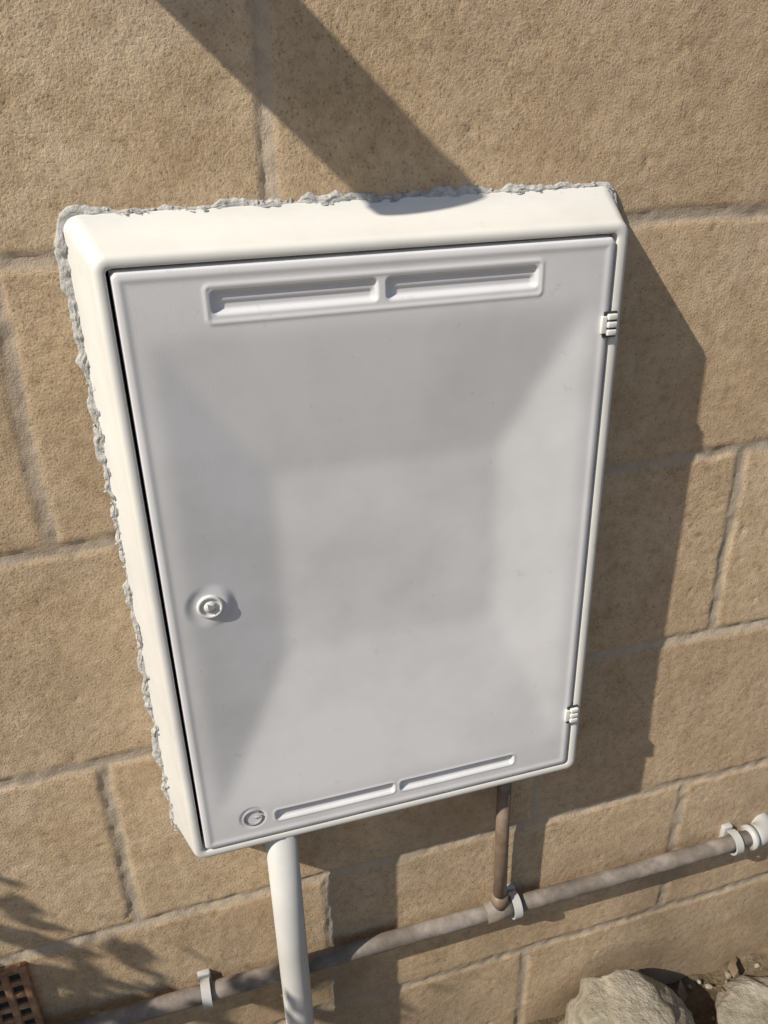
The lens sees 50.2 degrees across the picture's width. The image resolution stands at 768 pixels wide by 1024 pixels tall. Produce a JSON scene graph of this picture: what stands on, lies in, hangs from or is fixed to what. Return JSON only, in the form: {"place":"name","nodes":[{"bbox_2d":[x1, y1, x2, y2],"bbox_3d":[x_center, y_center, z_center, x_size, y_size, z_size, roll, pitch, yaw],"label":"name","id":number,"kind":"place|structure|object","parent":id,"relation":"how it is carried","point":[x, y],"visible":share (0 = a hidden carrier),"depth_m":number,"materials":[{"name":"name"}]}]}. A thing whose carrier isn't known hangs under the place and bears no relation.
{"place":"outdoors","nodes":[
{"label":"outdoors","id":0,"kind":"place"},
{"bbox_2d":[528,953,767,1023],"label":"ground","id":1,"kind":"structure","parent":0,"point":[700,1001],"depth_m":1.19,"materials":[{"name":"soil"}]},
{"bbox_2d":[265,831,313,1023],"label":"white pipe","id":2,"kind":"object","parent":1,"relation":"on","point":[283,861],"visible":0.86,"depth_m":0.84,"materials":[{"name":"plastic"}]},
{"bbox_2d":[0,0,767,1023],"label":"block wall","id":3,"kind":"structure","parent":1,"relation":"on","point":[116,890],"depth_m":0.74,"materials":[{"name":"stone"}]},
{"bbox_2d":[0,961,46,1023],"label":"air brick","id":4,"kind":"object","parent":3,"relation":"attached to","point":[19,1002],"visible":1,"depth_m":0.84,"materials":[{"name":"ceramic"}]},
{"bbox_2d":[54,181,627,857],"bbox_3d":[-0.002,0.037,0.713,0.443,0.592,0.065,-9,27,-14],"label":"meter box","id":5,"kind":"object","parent":3,"relation":"attached to","point":[350,451],"visible":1,"depth_m":0.66,"materials":[{"name":"plastic"}]},
{"bbox_2d":[108,234,614,848],"bbox_3d":[0.004,0.051,0.696,0.372,0.524,0.013,-9,27,-14],"label":"door","id":6,"kind":"structure","parent":5,"relation":"in","point":[378,464],"depth_m":0.67,"materials":[{"name":"plastic"}]},
{"bbox_2d":[60,813,767,1023],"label":"horizontal pipe","id":7,"kind":"object","parent":3,"relation":"attached to","point":[206,991],"visible":0.84,"depth_m":0.95,"materials":[{"name":"plastic"}]},
{"bbox_2d":[481,782,514,923],"bbox_3d":[0.135,0.363,0.926,0.036,0.272,0.024,-9,27,-14],"label":"vertical pipe","id":8,"kind":"object","parent":3,"relation":"attached to","point":[499,906],"visible":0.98,"depth_m":0.94,"materials":[{"name":"metal"}]},
{"bbox_2d":[562,969,694,1023],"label":"stone","id":9,"kind":"object","parent":1,"relation":"on","point":[629,996],"visible":1,"depth_m":1.06,"materials":[{"name":"beige stone"}]},
{"bbox_2d":[558,947,767,1023],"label":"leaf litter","id":10,"kind":"object","parent":1,"relation":"on","point":[732,968],"visible":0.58,"depth_m":1.17,"materials":[{"name":"brown plant"}]},
{"bbox_2d":[684,962,760,1020],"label":"gravel","id":11,"kind":"structure","parent":1,"relation":"on","point":[728,974],"depth_m":1.19,"materials":[{"name":"beige gravel"}]},
{"bbox_2d":[713,975,767,1023],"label":"stone","id":12,"kind":"object","parent":1,"relation":"on","point":[743,999],"visible":1,"depth_m":1.14,"materials":[{"name":"beige stone"}]}
]}

